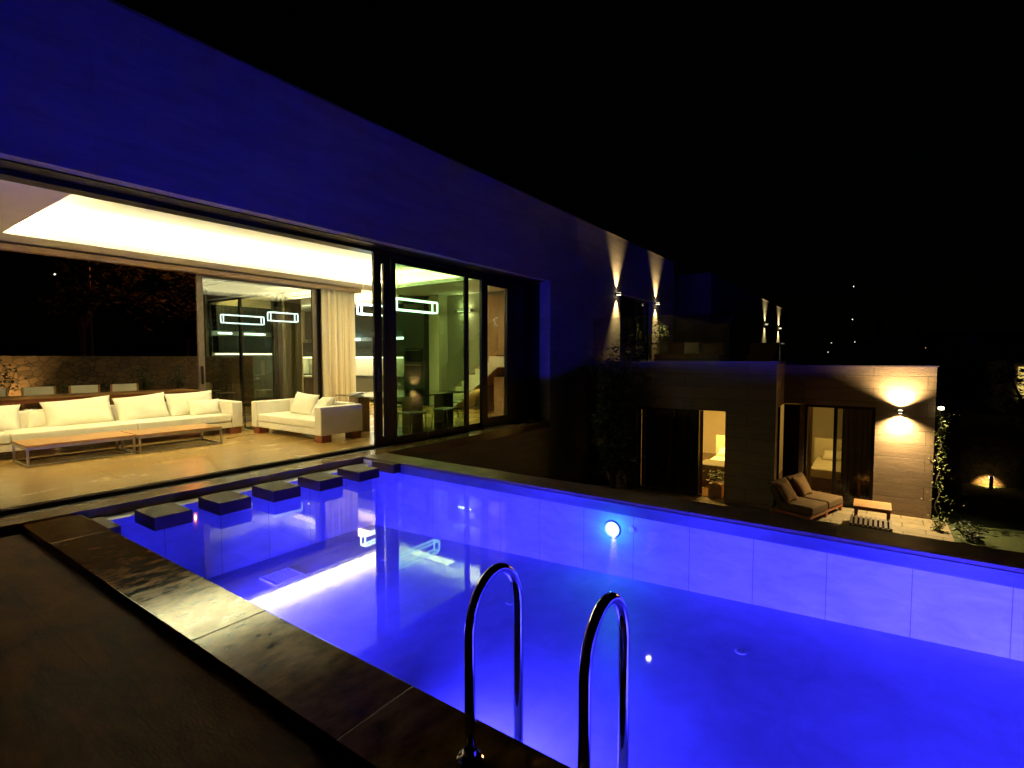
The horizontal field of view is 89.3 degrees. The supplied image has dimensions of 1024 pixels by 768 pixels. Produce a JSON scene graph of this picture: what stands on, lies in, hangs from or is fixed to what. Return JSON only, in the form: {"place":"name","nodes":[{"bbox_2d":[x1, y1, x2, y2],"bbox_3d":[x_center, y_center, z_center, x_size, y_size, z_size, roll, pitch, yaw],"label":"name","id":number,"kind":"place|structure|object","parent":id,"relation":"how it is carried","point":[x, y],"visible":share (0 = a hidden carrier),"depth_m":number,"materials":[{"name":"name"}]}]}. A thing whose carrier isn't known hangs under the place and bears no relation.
{"place":"outdoors","nodes":[
{"label":"outdoors","id":0,"kind":"place"},
{"bbox_2d":[0,533,354,767],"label":"pool deck","id":1,"kind":"structure","parent":0,"point":[93,674],"depth_m":2.48,"materials":[{"name":"brown stone"}]},
{"bbox_2d":[506,600,512,604],"bbox_3d":[-0.017,2.153,5.110,0.092,0.008,0.092,2,4,35],"label":"pool inlet","id":2,"kind":"object","parent":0,"point":[509,602],"visible":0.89,"depth_m":5.10,"materials":[{"name":"white paint"}]},
{"bbox_2d":[0,330,1023,391],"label":"hillside","id":3,"kind":"structure","parent":0,"point":[899,350],"depth_m":139.22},
{"bbox_2d":[0,0,1023,352],"label":"sky","id":4,"kind":"structure","parent":0,"point":[798,154],"materials":[{"name":"black"}]},
{"bbox_2d":[207,524,1023,767],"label":"pool floor","id":5,"kind":"structure","parent":0,"point":[790,690],"depth_m":3.94,"materials":[{"name":"tile"}]},
{"bbox_2d":[104,463,372,578],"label":"pool end walls","id":6,"kind":"structure","parent":5,"relation":"on","point":[205,544],"depth_m":6.48,"materials":[{"name":"tile"}]},
{"bbox_2d":[259,567,304,585],"bbox_3d":[-2.657,2.225,5.986,0.340,0.024,0.360,2,4,35],"label":"drain grate","id":7,"kind":"object","parent":5,"relation":"on","point":[279,577],"visible":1,"depth_m":5.97,"materials":[{"name":"white paint"}]},
{"bbox_2d":[735,648,746,654],"bbox_3d":[1.807,2.108,4.088,0.092,0.008,0.092,2,4,35],"label":"pool inlet","id":8,"kind":"object","parent":5,"relation":"on","point":[740,651],"visible":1,"depth_m":4.08,"materials":[{"name":"white paint"}]},
{"bbox_2d":[600,484,954,541],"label":"patio paving","id":9,"kind":"structure","parent":0,"point":[913,526],"depth_m":11.32,"materials":[{"name":"stone"}]},
{"bbox_2d":[575,347,651,488],"bbox_3d":[2.527,0.969,13.073,1.733,3.824,2.021,-1,3,-17],"label":"tall shrub","id":10,"kind":"object","parent":9,"relation":"on","point":[612,433],"visible":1,"depth_m":12.98,"materials":[{"name":"green plant"}]},
{"bbox_2d":[768,477,827,518],"bbox_3d":[6.295,2.543,11.451,0.840,0.734,0.984,-2,4,-37],"label":"lounge chair","id":11,"kind":"object","parent":9,"relation":"on","point":[802,507],"visible":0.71,"depth_m":11.24,"materials":[{"name":"fabric"}]},
{"bbox_2d":[776,480,797,502],"bbox_3d":[6.082,2.380,11.451,0.480,0.393,0.308,-2,4,-37],"label":"cushion","id":12,"kind":"object","parent":11,"relation":"on","point":[787,492],"visible":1,"depth_m":11.36,"materials":[{"name":"beige fabric"}]},
{"bbox_2d":[785,472,842,515],"bbox_3d":[6.952,2.516,11.966,0.840,0.734,0.984,-2,4,-37],"label":"lounge chair","id":13,"kind":"object","parent":9,"relation":"on","point":[833,501],"visible":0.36,"depth_m":11.76,"materials":[{"name":"fabric"}]},
{"bbox_2d":[792,475,811,496],"bbox_3d":[6.713,2.352,11.985,0.482,0.393,0.306,-2,4,-37],"label":"cushion","id":14,"kind":"object","parent":13,"relation":"on","point":[802,485],"visible":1,"depth_m":11.89,"materials":[{"name":"beige fabric"}]},
{"bbox_2d":[849,514,892,531],"bbox_3d":[6.917,2.815,9.996,0.670,0.339,0.650,2,4,35],"label":"slatted bench","id":15,"kind":"object","parent":9,"relation":"on","point":[871,523],"visible":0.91,"depth_m":9.97,"materials":[{"name":"grey wood"}]},
{"bbox_2d":[853,498,891,520],"bbox_3d":[7.456,2.717,10.730,0.640,0.459,0.638,2,4,35],"label":"patio table","id":16,"kind":"object","parent":9,"relation":"on","point":[872,506],"visible":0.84,"depth_m":10.63,"materials":[{"name":"brown wood"}]},
{"bbox_2d":[930,515,951,531],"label":"pale plant","id":17,"kind":"object","parent":9,"relation":"on","point":[939,526],"visible":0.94,"depth_m":10.44,"materials":[{"name":"green plant"}]},
{"bbox_2d":[921,411,964,525],"bbox_3d":[9.087,1.779,10.904,0.729,2.426,0.666,2,4,35],"label":"creeper","id":18,"kind":"object","parent":9,"relation":"on","point":[938,475],"visible":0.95,"depth_m":10.99,"materials":[{"name":"green plant"}]},
{"bbox_2d":[588,480,1023,552],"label":"lawn","id":19,"kind":"structure","parent":0,"point":[997,510],"depth_m":11.93,"materials":[{"name":"green plant"}]},
{"bbox_2d":[673,272,787,362],"bbox_3d":[10.631,-1.978,36.194,12.200,7.300,23.600,2,4,35],"label":"distant villa","id":20,"kind":"object","parent":19,"relation":"on","point":[702,302],"visible":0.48,"depth_m":25.16,"materials":[{"name":"paint"}]},
{"bbox_2d":[767,330,773,342],"bbox_3d":[17.979,-2.722,36.052,0.010,2.000,2.600,2,4,35],"label":"window","id":21,"kind":"structure","parent":20,"relation":"in","point":[770,334],"depth_m":35.95,"materials":[{"name":"black glass"}]},
{"bbox_2d":[780,333,783,358],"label":"window","id":22,"kind":"structure","parent":20,"relation":"in","point":[782,335],"depth_m":40.54,"materials":[{"name":"black glass"}]},
{"bbox_2d":[588,361,938,519],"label":"annex building","id":23,"kind":"structure","parent":19,"relation":"on","point":[756,414],"depth_m":12.20,"materials":[{"name":"stone"}]},
{"bbox_2d":[610,331,657,360],"bbox_3d":[3.373,-0.852,14.390,1.345,1.218,1.280,1,3,14],"label":"terrace shrub","id":24,"kind":"object","parent":23,"relation":"on","point":[640,355],"visible":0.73,"depth_m":14.39,"materials":[{"name":"green plant"}]},
{"bbox_2d":[637,407,671,492],"bbox_3d":[3.723,1.693,13.534,0.890,2.175,0.060,2,4,35],"label":"bedroom window","id":25,"kind":"structure","parent":23,"relation":"in","point":[655,435],"depth_m":13.52,"materials":[{"name":"black glass"}]},
{"bbox_2d":[652,318,670,351],"bbox_3d":[5.298,-1.446,18.238,0.707,1.702,0.981,2,4,35],"label":"potted tree","id":26,"kind":"object","parent":23,"relation":"on","point":[663,338],"visible":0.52,"depth_m":18.11,"materials":[{"name":"green plant"}]},
{"bbox_2d":[671,409,699,495],"bbox_3d":[4.367,1.713,13.154,0.740,2.175,0.060,2,4,35],"label":"bedroom window","id":27,"kind":"structure","parent":23,"relation":"in","point":[685,422],"depth_m":13.13,"materials":[{"name":"black glass"}]},
{"bbox_2d":[653,342,725,360],"bbox_3d":[5.699,-0.924,16.647,2.100,0.820,0.820,2,4,35],"label":"terrace sofa","id":28,"kind":"object","parent":23,"relation":"on","point":[712,351],"visible":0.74,"depth_m":16.44,"materials":[{"name":"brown wood"}]},
{"bbox_2d":[656,342,668,354],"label":"cushion","id":29,"kind":"object","parent":28,"relation":"on","point":[662,347],"visible":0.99,"depth_m":16.85,"materials":[{"name":"beige fabric"}]},
{"bbox_2d":[684,342,699,353],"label":"cushion","id":30,"kind":"object","parent":28,"relation":"on","point":[691,348],"visible":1,"depth_m":16.62,"materials":[{"name":"beige fabric"}]},
{"bbox_2d":[698,410,703,493],"bbox_3d":[4.157,1.692,13.522,1.591,2.160,0.107,2,4,35],"label":"curtain","id":31,"kind":"object","parent":23,"relation":"hanging from","point":[701,451],"visible":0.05,"depth_m":13.08,"materials":[{"name":"beige fabric"}]},
{"bbox_2d":[702,465,723,497],"bbox_3d":[5.114,2.354,12.983,0.746,0.910,0.802,2,4,35],"label":"potted plant","id":32,"kind":"object","parent":23,"relation":"on","point":[715,487],"visible":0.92,"depth_m":12.90,"materials":[{"name":"plant"}]},
{"bbox_2d":[702,435,724,485],"bbox_3d":[6.290,2.178,14.562,1.550,1.100,2.125,2,4,35],"label":"bed","id":33,"kind":"object","parent":23,"relation":"on","point":[718,459],"visible":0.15,"depth_m":14.30,"materials":[{"name":"beige fabric"}]},
{"bbox_2d":[776,406,780,479],"bbox_3d":[6.338,1.674,12.459,0.060,2.325,0.840,2,4,35],"label":"side window","id":34,"kind":"structure","parent":23,"relation":"in","point":[779,408],"depth_m":12.73,"materials":[{"name":"brown metal"}]},
{"bbox_2d":[806,407,812,487],"bbox_3d":[7.440,1.626,13.148,0.303,2.330,0.077,2,4,35],"label":"curtain","id":35,"kind":"object","parent":23,"relation":"hanging from","point":[809,443],"visible":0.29,"depth_m":13.08,"materials":[{"name":"fabric"}]},
{"bbox_2d":[803,404,836,493],"bbox_3d":[7.366,1.667,12.407,0.660,2.345,0.070,2,4,35],"label":"recess window","id":36,"kind":"structure","parent":23,"relation":"in","point":[806,405],"depth_m":12.25,"materials":[{"name":"brown metal"}]},
{"bbox_2d":[811,437,832,491],"bbox_3d":[9.180,2.206,14.021,1.900,1.100,2.080,2,4,35],"label":"bed","id":37,"kind":"object","parent":23,"relation":"on","point":[821,472],"visible":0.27,"depth_m":14.02,"materials":[{"name":"beige fabric"}]},
{"bbox_2d":[834,406,875,506],"bbox_3d":[7.942,1.685,12.062,0.800,2.345,0.070,2,4,35],"label":"recess window","id":38,"kind":"structure","parent":23,"relation":"in","point":[855,435],"depth_m":12.04,"materials":[{"name":"black glass"}]},
{"bbox_2d":[897,409,903,413],"bbox_3d":[8.485,0.604,11.316,0.120,0.100,0.200,2,4,35],"label":"wall sconce","id":39,"kind":"object","parent":23,"relation":"attached to","point":[900,411],"depth_m":11.26,"materials":[{"name":"silver metal"}]},
{"bbox_2d":[947,520,999,542],"bbox_3d":[8.766,2.906,9.976,0.727,0.542,0.647,0,3,3],"label":"spiky plant","id":40,"kind":"object","parent":19,"relation":"on","point":[972,533],"visible":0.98,"depth_m":9.93,"materials":[{"name":"green plant"}]},
{"bbox_2d":[932,430,1023,488],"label":"boundary wall","id":41,"kind":"structure","parent":19,"relation":"on","point":[975,458],"depth_m":14.42,"materials":[{"name":"stone"}]},
{"bbox_2d":[989,476,993,488],"bbox_3d":[12.918,2.660,13.966,0.100,0.340,0.100,2,4,35],"label":"ground light","id":42,"kind":"object","parent":19,"relation":"on","point":[991,479],"visible":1,"depth_m":13.93,"materials":[{"name":"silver metal"}]},
{"bbox_2d":[969,355,1023,428],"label":"tree","id":43,"kind":"object","parent":19,"relation":"on","point":[1019,396],"visible":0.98,"depth_m":17.46,"materials":[{"name":"green plant"}]},
{"bbox_2d":[935,391,1023,435],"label":"ground","id":44,"kind":"structure","parent":0,"point":[980,419],"depth_m":29.46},
{"bbox_2d":[0,0,674,537],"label":"house","id":45,"kind":"structure","parent":44,"relation":"on","point":[266,208],"depth_m":9.01,"materials":[{"name":"paint"}]},
{"bbox_2d":[12,431,135,467],"bbox_3d":[-6.707,0.982,7.972,0.760,0.312,1.300,2,4,35],"label":"coffee table","id":46,"kind":"object","parent":45,"relation":"on","point":[28,445],"visible":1,"depth_m":7.80,"materials":[{"name":"brown wood"}]},
{"bbox_2d":[0,399,242,452],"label":"sofa","id":47,"kind":"object","parent":45,"relation":"on","point":[229,419],"visible":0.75,"depth_m":9.12,"materials":[{"name":"white fabric"}]},
{"bbox_2d":[0,404,21,431],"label":"cushion","id":48,"kind":"object","parent":47,"relation":"on","point":[9,417],"visible":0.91,"depth_m":8.21,"materials":[{"name":"beige fabric"}]},
{"bbox_2d":[24,409,45,427],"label":"cushion","id":49,"kind":"object","parent":47,"relation":"on","point":[36,418],"visible":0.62,"depth_m":8.54,"materials":[{"name":"beige fabric"}]},
{"bbox_2d":[39,395,115,426],"bbox_3d":[-7.483,0.486,8.960,0.288,0.533,1.012,2,4,35],"label":"cushion","id":50,"kind":"object","parent":47,"relation":"on","point":[80,411],"visible":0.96,"depth_m":8.88,"materials":[{"name":"beige fabric"}]},
{"bbox_2d":[112,392,170,420],"bbox_3d":[-6.946,0.441,9.730,0.283,0.538,0.900,2,4,35],"label":"cushion","id":51,"kind":"object","parent":47,"relation":"on","point":[143,407],"visible":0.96,"depth_m":9.64,"materials":[{"name":"beige fabric"}]},
{"bbox_2d":[164,390,211,415],"bbox_3d":[-6.482,0.399,10.454,0.271,0.505,0.917,2,4,35],"label":"cushion","id":52,"kind":"object","parent":47,"relation":"on","point":[177,403],"visible":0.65,"depth_m":10.25,"materials":[{"name":"beige fabric"}]},
{"bbox_2d":[187,399,221,415],"bbox_3d":[-6.218,0.472,10.480,0.226,0.311,0.620,2,4,35],"label":"cushion","id":53,"kind":"object","parent":47,"relation":"on","point":[200,407],"visible":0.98,"depth_m":10.40,"materials":[{"name":"beige fabric"}]},
{"bbox_2d":[121,423,221,453],"bbox_3d":[-5.891,0.928,9.007,0.760,0.312,1.285,2,4,35],"label":"coffee table","id":54,"kind":"object","parent":45,"relation":"on","point":[139,434],"visible":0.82,"depth_m":8.87,"materials":[{"name":"brown wood"}]},
{"bbox_2d":[244,403,253,428],"bbox_3d":[-5.544,0.697,11.364,0.500,0.530,0.400,2,4,35],"label":"side table","id":55,"kind":"object","parent":45,"relation":"on","point":[248,404],"visible":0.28,"depth_m":11.34,"materials":[{"name":"brown metal"}]},
{"bbox_2d":[195,274,317,421],"bbox_3d":[-6.073,-0.837,12.662,0.110,3.460,2.980,2,4,35],"label":"sliding door","id":56,"kind":"structure","parent":45,"relation":"in","point":[257,341],"depth_m":12.49,"materials":[{"name":"clear glass"}]},
{"bbox_2d":[251,398,361,442],"bbox_3d":[-4.115,0.681,10.317,2.360,0.670,0.920,2,4,35],"label":"sofa","id":57,"kind":"object","parent":45,"relation":"on","point":[324,424],"visible":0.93,"depth_m":9.86,"materials":[{"name":"white fabric"}]},
{"bbox_2d":[290,391,319,414],"bbox_3d":[-4.207,0.405,10.520,0.759,0.480,0.270,2,4,35],"label":"cushion","id":58,"kind":"object","parent":57,"relation":"on","point":[304,403],"visible":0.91,"depth_m":10.40,"materials":[{"name":"beige fabric"}]},
{"bbox_2d":[311,397,336,415],"bbox_3d":[-3.658,0.443,10.083,0.307,0.411,0.683,-3,4,-44],"label":"cushion","id":59,"kind":"object","parent":57,"relation":"on","point":[326,401],"visible":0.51,"depth_m":9.96,"materials":[{"name":"beige fabric"}]},
{"bbox_2d":[321,288,352,401],"bbox_3d":[-4.763,-0.898,14.214,0.198,3.400,0.992,2,4,35],"label":"curtain","id":60,"kind":"object","parent":45,"relation":"hanging from","point":[337,354],"visible":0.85,"depth_m":14.17,"materials":[{"name":"fabric"}]},
{"bbox_2d":[335,392,372,431],"bbox_3d":[-2.305,0.583,11.092,1.600,0.785,2.300,2,4,35],"label":"bar table","id":61,"kind":"object","parent":45,"relation":"on","point":[364,399],"visible":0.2,"depth_m":10.78,"materials":[{"name":"brown wood"}]},
{"bbox_2d":[350,392,363,394],"bbox_3d":[-3.139,0.197,10.497,0.280,0.045,0.280,2,4,35],"label":"plate stack","id":62,"kind":"object","parent":61,"relation":"on","point":[356,393],"visible":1,"depth_m":10.41,"materials":[{"name":"white ceramic"}]},
{"bbox_2d":[355,306,373,399],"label":"kitchen units","id":63,"kind":"object","parent":45,"relation":"on","point":[364,354],"visible":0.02,"depth_m":18.52,"materials":[{"name":"grey paint"}]},
{"bbox_2d":[357,280,371,315],"bbox_3d":[-3.450,-2.160,12.886,0.184,0.902,0.874,2,4,35],"label":"pendant lamp","id":64,"kind":"object","parent":45,"relation":"hanging from","point":[361,304],"visible":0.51,"depth_m":12.63,"materials":[{"name":"metal"}]},
{"bbox_2d":[480,275,511,427],"bbox_3d":[-0.351,-0.728,11.801,0.060,3.330,1.140,2,4,35],"label":"fixed window","id":65,"kind":"structure","parent":45,"relation":"in","point":[495,293],"depth_m":11.77,"materials":[{"name":"clear glass"}]},
{"bbox_2d":[620,295,648,360],"bbox_3d":[4.016,-1.808,17.287,0.080,2.080,2.800,2,4,35],"label":"terrace door","id":66,"kind":"structure","parent":45,"relation":"in","point":[630,308],"depth_m":17.39,"materials":[{"name":"black glass"}]},
{"bbox_2d":[29,459,1023,767],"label":"pool long walls","id":67,"kind":"structure","parent":44,"relation":"on","point":[949,611],"depth_m":5.01,"materials":[{"name":"tile"}]},
{"bbox_2d":[23,514,569,767],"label":"pool coping","id":68,"kind":"object","parent":67,"relation":"on","point":[355,711],"visible":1,"depth_m":2.60,"materials":[{"name":"brown stone"}]},
{"bbox_2d":[457,562,629,767],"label":"pool ladder","id":69,"kind":"object","parent":68,"relation":"attached to","point":[470,754],"visible":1,"depth_m":1.98,"materials":[{"name":"silver metal"}]},
{"bbox_2d":[604,521,619,537],"bbox_3d":[1.094,1.589,5.662,0.184,0.184,0.030,2,4,35],"label":"pool lamp","id":70,"kind":"object","parent":67,"relation":"attached to","point":[612,529],"visible":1,"depth_m":5.65,"materials":[{"name":"glass"}]},
{"bbox_2d":[629,526,634,532],"bbox_3d":[1.282,1.555,5.536,0.070,0.070,0.016,2,4,35],"label":"wall inlet","id":71,"kind":"object","parent":67,"relation":"attached to","point":[631,529],"depth_m":5.53,"materials":[{"name":"white paint"}]},
{"bbox_2d":[364,453,1023,573],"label":"pool coping","id":72,"kind":"object","parent":67,"relation":"on","point":[995,558],"visible":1,"depth_m":4.98,"materials":[{"name":"grey stone"}]},
{"bbox_2d":[399,466,1023,589],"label":"pool waterline band","id":73,"kind":"object","parent":67,"relation":"attached to","point":[975,573],"visible":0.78,"depth_m":4.79,"materials":[{"name":"tile"}]},
{"bbox_2d":[984,360,1023,414],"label":"house","id":74,"kind":"structure","parent":44,"relation":"on","point":[996,404],"depth_m":33.43,"materials":[{"name":"black paint"}]},
{"bbox_2d":[1018,367,1023,397],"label":"window","id":75,"kind":"structure","parent":74,"relation":"in","point":[1021,387],"depth_m":31.77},
{"label":"pool water","id":76,"kind":"structure","parent":0,"visible":0},
{"bbox_2d":[91,517,120,534],"bbox_3d":[-3.825,1.364,4.874,0.480,0.130,0.095,2,4,35],"label":"stepping stone","id":77,"kind":"object","parent":76,"relation":"on","point":[109,524],"visible":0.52,"depth_m":4.80,"materials":[{"name":"grey stone"}]},
{"bbox_2d":[134,502,192,530],"bbox_3d":[-3.545,1.344,5.271,0.480,0.130,0.345,2,4,35],"label":"stepping stone","id":78,"kind":"object","parent":76,"relation":"on","point":[162,516],"visible":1,"depth_m":5.17,"materials":[{"name":"grey stone"}]},
{"bbox_2d":[198,490,250,515],"bbox_3d":[-3.196,1.318,5.765,0.480,0.130,0.345,2,4,35],"label":"stepping stone","id":79,"kind":"object","parent":76,"relation":"on","point":[223,503],"visible":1,"depth_m":5.66,"materials":[{"name":"grey stone"}]},
{"bbox_2d":[252,480,300,502],"bbox_3d":[-2.847,1.292,6.258,0.480,0.130,0.345,2,4,35],"label":"stepping stone","id":80,"kind":"object","parent":76,"relation":"on","point":[276,491],"visible":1,"depth_m":6.16,"materials":[{"name":"grey stone"}]},
{"bbox_2d":[298,472,342,490],"bbox_3d":[-2.499,1.267,6.752,0.480,0.130,0.345,2,4,35],"label":"stepping stone","id":81,"kind":"object","parent":76,"relation":"on","point":[319,481],"visible":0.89,"depth_m":6.65,"materials":[{"name":"grey stone"}]},
{"bbox_2d":[337,464,378,481],"bbox_3d":[-2.150,1.241,7.246,0.480,0.130,0.345,2,4,35],"label":"stepping stone","id":82,"kind":"object","parent":76,"relation":"on","point":[358,473],"visible":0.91,"depth_m":7.14,"materials":[{"name":"grey stone"}]},
{"bbox_2d":[372,460,400,473],"bbox_3d":[-1.860,1.220,7.656,0.480,0.130,0.140,2,4,35],"label":"stepping stone","id":83,"kind":"object","parent":76,"relation":"on","point":[388,467],"visible":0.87,"depth_m":7.56,"materials":[{"name":"grey stone"}]},
{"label":"rear terrace ground","id":84,"kind":"structure","parent":0,"visible":0},
{"bbox_2d":[0,388,14,404],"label":"outdoor chair","id":85,"kind":"object","parent":84,"relation":"on","point":[3,392],"visible":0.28,"depth_m":10.87,"materials":[{"name":"white fabric"}]},
{"bbox_2d":[0,359,31,405],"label":"shrub","id":86,"kind":"object","parent":84,"relation":"on","point":[5,378],"visible":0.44,"depth_m":12.01,"materials":[{"name":"green plant"}]},
{"bbox_2d":[21,386,55,410],"bbox_3d":[-10.165,0.534,11.223,0.520,0.930,0.584,2,4,35],"label":"outdoor chair","id":87,"kind":"object","parent":84,"relation":"on","point":[25,391],"visible":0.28,"depth_m":11.29,"materials":[{"name":"white fabric"}]},
{"bbox_2d":[30,371,85,393],"bbox_3d":[-11.091,0.387,12.741,0.958,1.426,1.087,0,3,-6],"label":"shrub","id":88,"kind":"object","parent":84,"relation":"on","point":[61,388],"visible":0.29,"depth_m":12.74,"materials":[{"name":"green plant"}]},
{"bbox_2d":[39,258,127,355],"bbox_3d":[-23.011,-4.162,28.114,3.478,8.568,4.090,-1,3,-20],"label":"tree","id":89,"kind":"object","parent":84,"relation":"on","point":[75,301],"visible":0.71,"depth_m":27.38,"materials":[{"name":"green plant"}]},
{"bbox_2d":[68,385,99,393],"bbox_3d":[-9.704,0.500,11.876,0.520,0.930,0.584,2,4,35],"label":"outdoor chair","id":90,"kind":"object","parent":84,"relation":"on","point":[84,389],"visible":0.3,"depth_m":11.98,"materials":[{"name":"white fabric"}]},
{"bbox_2d":[88,261,93,355],"bbox_3d":[-21.924,-3.395,27.659,0.984,7.074,0.520,-2,4,-33],"label":"street lamp","id":91,"kind":"object","parent":84,"relation":"on","point":[91,322],"visible":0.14,"depth_m":27.56,"materials":[{"name":"metal"}]},
{"bbox_2d":[0,356,197,410],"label":"garden wall","id":92,"kind":"structure","parent":84,"relation":"on","point":[89,369],"depth_m":14.03,"materials":[{"name":"stone"}]},
{"bbox_2d":[0,389,197,408],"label":"outdoor dining table","id":93,"kind":"object","parent":84,"relation":"on","point":[12,400],"visible":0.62,"depth_m":10.82,"materials":[{"name":"brown wood"}]},
{"bbox_2d":[93,375,132,404],"bbox_3d":[-10.478,0.353,13.510,1.126,1.240,1.125,2,4,35],"label":"shrub","id":94,"kind":"object","parent":84,"relation":"on","point":[106,385],"visible":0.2,"depth_m":13.50,"materials":[{"name":"green plant"}]},
{"bbox_2d":[110,383,138,404],"bbox_3d":[-9.254,0.467,12.513,0.520,0.930,0.584,2,4,35],"label":"outdoor chair","id":95,"kind":"object","parent":84,"relation":"on","point":[124,387],"visible":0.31,"depth_m":12.60,"materials":[{"name":"white fabric"}]},
{"bbox_2d":[89,264,175,355],"bbox_3d":[-22.760,-4.013,30.704,4.855,8.003,3.783,-2,3,-27],"label":"tree","id":96,"kind":"object","parent":84,"relation":"on","point":[137,305],"visible":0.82,"depth_m":30.28,"materials":[{"name":"green plant"}]},
{"bbox_2d":[130,361,155,389],"bbox_3d":[-10.059,0.101,14.157,0.612,1.496,0.589,-3,4,-41],"label":"shrub","id":97,"kind":"object","parent":84,"relation":"on","point":[144,381],"visible":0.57,"depth_m":14.11,"materials":[{"name":"green plant"}]},
{"bbox_2d":[145,268,195,355],"bbox_3d":[-20.965,-4.403,33.365,4.520,8.508,4.795,-3,4,-41],"label":"tree","id":98,"kind":"object","parent":84,"relation":"on","point":[182,306],"visible":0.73,"depth_m":32.32,"materials":[{"name":"green plant"}]},
{"bbox_2d":[165,363,186,388],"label":"shrub","id":99,"kind":"object","parent":84,"relation":"on","point":[178,379],"visible":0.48,"depth_m":14.80,"materials":[{"name":"green plant"}]},
{"bbox_2d":[175,274,195,327],"bbox_3d":[-22.133,-4.277,36.664,4.249,7.914,3.471,2,4,35],"label":"tree","id":100,"kind":"object","parent":84,"relation":"on","point":[192,295],"visible":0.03,"depth_m":35.98,"materials":[{"name":"green plant"}]}
]}

